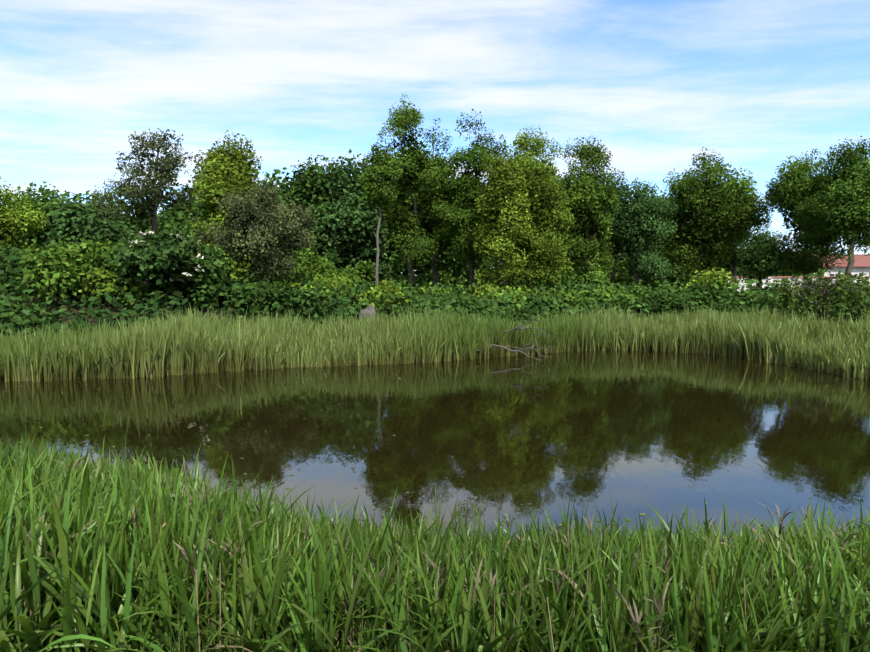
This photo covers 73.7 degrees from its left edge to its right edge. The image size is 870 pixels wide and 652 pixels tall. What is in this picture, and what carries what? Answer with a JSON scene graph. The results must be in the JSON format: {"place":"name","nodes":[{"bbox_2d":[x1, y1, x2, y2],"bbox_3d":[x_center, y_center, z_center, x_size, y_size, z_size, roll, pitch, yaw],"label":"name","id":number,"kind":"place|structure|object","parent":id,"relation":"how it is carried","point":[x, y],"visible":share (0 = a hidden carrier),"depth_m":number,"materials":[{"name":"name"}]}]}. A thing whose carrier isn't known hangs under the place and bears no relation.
{"place":"outdoors","nodes":[
{"label":"outdoors","id":0,"kind":"place"},
{"bbox_2d":[1,296,855,378],"bbox_3d":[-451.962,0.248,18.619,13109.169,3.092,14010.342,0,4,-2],"label":"ground","id":1,"kind":"structure","parent":0,"point":[107,305],"depth_m":19.54,"materials":[{"name":"soil"}]},
{"bbox_2d":[0,176,48,253],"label":"tree","id":2,"kind":"object","parent":1,"relation":"on","point":[13,221],"visible":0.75,"depth_m":27.24,"materials":[{"name":"green plant"}]},
{"bbox_2d":[1,181,69,252],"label":"tree","id":3,"kind":"object","parent":1,"relation":"on","point":[40,236],"visible":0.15,"depth_m":42.20,"materials":[{"name":"green plant"}]},
{"bbox_2d":[41,193,141,249],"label":"tree","id":4,"kind":"object","parent":1,"relation":"on","point":[73,223],"visible":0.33,"depth_m":41.02,"materials":[{"name":"green plant"}]},
{"bbox_2d":[88,128,218,237],"bbox_3d":[-14.058,-5.700,29.390,6.110,8.685,5.603,-2,4,-24],"label":"tree","id":5,"kind":"object","parent":1,"relation":"on","point":[154,195],"visible":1,"depth_m":28.34,"materials":[{"name":"green plant"}]},
{"bbox_2d":[103,230,208,305],"bbox_3d":[-9.433,-1.826,20.077,3.390,2.933,4.076,0,4,-2],"label":"bush","id":6,"kind":"object","parent":1,"relation":"on","point":[166,250],"visible":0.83,"depth_m":19.18,"materials":[{"name":"green plant"}]},
{"bbox_2d":[129,230,204,283],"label":"white flowers","id":7,"kind":"object","parent":6,"relation":"attached to","point":[179,279],"visible":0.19,"depth_m":19.52,"materials":[{"name":"white plant"}]},
{"bbox_2d":[148,192,216,243],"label":"tree","id":8,"kind":"object","parent":1,"relation":"on","point":[172,220],"visible":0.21,"depth_m":48.47,"materials":[{"name":"green plant"}]},
{"bbox_2d":[189,130,279,254],"bbox_3d":[-13.260,-7.414,38.493,5.576,10.724,5.922,0,4,-2],"label":"tree","id":9,"kind":"object","parent":1,"relation":"on","point":[233,170],"visible":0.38,"depth_m":37.19,"materials":[{"name":"green plant"}]},
{"bbox_2d":[188,177,316,287],"bbox_3d":[-7.596,-3.422,24.550,5.680,5.787,5.131,3,5,33],"label":"tree","id":10,"kind":"object","parent":1,"relation":"on","point":[258,222],"visible":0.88,"depth_m":23.56,"materials":[{"name":"green plant"}]},
{"bbox_2d":[275,185,295,207],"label":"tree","id":11,"kind":"object","parent":1,"relation":"on","point":[282,194],"depth_m":48.65,"materials":[{"name":"green plant"}]},
{"bbox_2d":[276,154,340,269],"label":"tree","id":12,"kind":"object","parent":1,"relation":"on","point":[312,188],"visible":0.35,"depth_m":47.09,"materials":[{"name":"green plant"}]},
{"bbox_2d":[314,149,392,281],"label":"tree","id":13,"kind":"object","parent":1,"relation":"on","point":[352,231],"visible":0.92,"depth_m":45.49,"materials":[{"name":"green plant"}]},
{"bbox_2d":[346,304,380,324],"bbox_3d":[-2.342,-0.060,20.337,1.572,1.436,1.190,-1,4,-10],"label":"rock","id":14,"kind":"object","parent":1,"relation":"on","point":[370,309],"visible":0.08,"depth_m":20.07,"materials":[{"name":"grey stone"}]},
{"bbox_2d":[357,133,402,285],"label":"tree","id":15,"kind":"object","parent":1,"relation":"on","point":[379,194],"visible":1,"depth_m":28.06,"materials":[{"name":"green plant"}]},
{"bbox_2d":[8,164,820,282],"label":"wood foliage","id":16,"kind":"object","parent":1,"relation":"on","point":[399,269],"visible":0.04,"depth_m":58.32,"materials":[{"name":"green plant"}]},
{"bbox_2d":[379,94,450,286],"bbox_3d":[-1.281,-6.994,33.554,4.490,12.490,4.384,0,4,-2],"label":"tree","id":17,"kind":"object","parent":1,"relation":"on","point":[407,217],"visible":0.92,"depth_m":32.74,"materials":[{"name":"green plant"}]},
{"bbox_2d":[410,118,456,287],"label":"tree","id":18,"kind":"object","parent":1,"relation":"on","point":[443,245],"visible":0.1,"depth_m":36.09,"materials":[{"name":"green plant"}]},
{"bbox_2d":[0,426,869,651],"bbox_3d":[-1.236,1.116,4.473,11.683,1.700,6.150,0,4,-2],"label":"grass","id":19,"kind":"structure","parent":1,"relation":"on","point":[110,614],"depth_m":1.93,"materials":[{"name":"green plant"}]},
{"bbox_2d":[0,302,869,381],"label":"reed band","id":20,"kind":"object","parent":1,"relation":"on","point":[178,345],"visible":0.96,"depth_m":16.20,"materials":[{"name":"green plant"}]},
{"bbox_2d":[481,313,546,337],"bbox_3d":[2.040,0.214,17.553,2.789,1.267,0.491,1,4,19],"label":"fallen branch","id":21,"kind":"object","parent":20,"relation":"on","point":[517,328],"visible":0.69,"depth_m":17.41,"materials":[{"name":"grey wood"}]},
{"bbox_2d":[0,234,869,338],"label":"ivy hedge","id":22,"kind":"object","parent":1,"relation":"on","point":[319,287],"visible":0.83,"depth_m":22.86,"materials":[{"name":"green plant"}]},
{"bbox_2d":[383,172,492,278],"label":"tree","id":23,"kind":"object","parent":1,"relation":"on","point":[453,259],"visible":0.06,"depth_m":48.56,"materials":[{"name":"green plant"}]},
{"bbox_2d":[427,109,497,284],"bbox_3d":[1.959,-6.428,33.326,4.845,11.492,4.170,0,4,-2],"label":"tree","id":24,"kind":"object","parent":1,"relation":"on","point":[461,215],"visible":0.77,"depth_m":32.70,"materials":[{"name":"green plant"}]},
{"bbox_2d":[470,134,533,289],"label":"tree","id":25,"kind":"object","parent":1,"relation":"on","point":[505,186],"visible":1,"depth_m":29.14,"materials":[{"name":"green plant"}]},
{"bbox_2d":[507,126,580,291],"bbox_3d":[5.230,-5.506,30.376,4.799,9.924,3.980,0,4,-2],"label":"tree","id":26,"kind":"object","parent":1,"relation":"on","point":[542,250],"visible":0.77,"depth_m":29.71,"materials":[{"name":"green plant"}]},
{"bbox_2d":[514,172,624,276],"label":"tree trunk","id":27,"kind":"object","parent":1,"relation":"on","point":[557,224],"visible":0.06,"depth_m":47.45,"materials":[{"name":"green plant"}]},
{"bbox_2d":[553,136,620,289],"bbox_3d":[8.482,-5.632,32.891,4.381,10.004,4.429,0,4,-2],"label":"tree","id":28,"kind":"object","parent":1,"relation":"on","point":[587,245],"visible":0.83,"depth_m":32.00,"materials":[{"name":"green plant"}]},
{"bbox_2d":[591,170,629,282],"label":"tree","id":29,"kind":"object","parent":1,"relation":"on","point":[611,212],"visible":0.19,"depth_m":36.31,"materials":[{"name":"green plant"}]},
{"bbox_2d":[601,177,677,287],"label":"tree","id":30,"kind":"object","parent":1,"relation":"on","point":[640,219],"visible":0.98,"depth_m":33.04,"materials":[{"name":"green plant"}]},
{"bbox_2d":[623,190,679,270],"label":"tree","id":31,"kind":"object","parent":1,"relation":"on","point":[658,243],"visible":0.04,"depth_m":49.16,"materials":[{"name":"green plant"}]},
{"bbox_2d":[648,146,774,281],"bbox_3d":[18.162,-6.316,38.163,7.314,10.416,7.808,0,4,-2],"label":"tree","id":32,"kind":"object","parent":1,"relation":"on","point":[705,228],"visible":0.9,"depth_m":37.00,"materials":[{"name":"green plant"}]},
{"bbox_2d":[713,181,754,284],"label":"tree","id":33,"kind":"object","parent":1,"relation":"on","point":[734,261],"visible":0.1,"depth_m":40.81,"materials":[{"name":"green plant"}]},
{"bbox_2d":[640,277,869,290],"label":"garden wall","id":34,"kind":"structure","parent":1,"relation":"on","point":[763,281],"depth_m":56.54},
{"bbox_2d":[730,276,869,277],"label":"garden wall coping","id":35,"kind":"object","parent":34,"relation":"on","point":[798,277],"visible":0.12,"depth_m":56.62,"materials":[{"name":"red tile"}]},
{"bbox_2d":[734,225,786,290],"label":"tree","id":36,"kind":"object","parent":1,"relation":"on","point":[758,258],"visible":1,"depth_m":33.67,"materials":[{"name":"green plant"}]},
{"bbox_2d":[763,149,841,279],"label":"tree","id":37,"kind":"object","parent":1,"relation":"on","point":[786,195],"visible":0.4,"depth_m":33.51,"materials":[{"name":"green plant"}]},
{"bbox_2d":[787,288,823,319],"bbox_3d":[13.760,-0.456,21.074,1.908,1.855,1.116,-3,5,-36],"label":"leaning dead trunk","id":38,"kind":"object","parent":1,"relation":"on","point":[800,297],"visible":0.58,"depth_m":20.86,"materials":[{"name":"grey wood"}]},
{"bbox_2d":[767,268,869,324],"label":"shrub","id":39,"kind":"object","parent":1,"relation":"on","point":[821,289],"visible":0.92,"depth_m":20.39,"materials":[{"name":"green plant"}]},
{"bbox_2d":[793,136,869,279],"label":"tree","id":40,"kind":"object","parent":1,"relation":"on","point":[842,208],"visible":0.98,"depth_m":30.48,"materials":[{"name":"green plant"}]},
{"bbox_2d":[813,267,869,275],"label":"house walls","id":41,"kind":"structure","parent":1,"relation":"on","point":[857,270],"depth_m":64.81,"materials":[{"name":"white paint"}]},
{"bbox_2d":[815,254,869,266],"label":"house roof","id":42,"kind":"structure","parent":41,"relation":"on","point":[861,261],"depth_m":66.05,"materials":[{"name":"red tile"}]},
{"bbox_2d":[0,350,869,541],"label":"pond water","id":43,"kind":"structure","parent":0,"point":[503,435],"depth_m":8.48,"materials":[{"name":"green liquid"}]},
{"bbox_2d":[5,350,868,533],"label":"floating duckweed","id":44,"kind":"object","parent":43,"relation":"on","point":[462,476],"visible":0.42,"depth_m":6.92,"materials":[{"name":"green plant"}]},
{"bbox_2d":[477,333,552,359],"bbox_3d":[2.448,0.567,17.100,2.379,0.823,0.952,2,5,31],"label":"fallen branch","id":45,"kind":"object","parent":43,"relation":"on","point":[504,347],"visible":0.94,"depth_m":16.88,"materials":[{"name":"grey wood"}]},
{"bbox_2d":[0,0,869,276],"label":"sky","id":46,"kind":"structure","parent":0,"point":[757,84],"materials":[{"name":"blue"}]}
]}

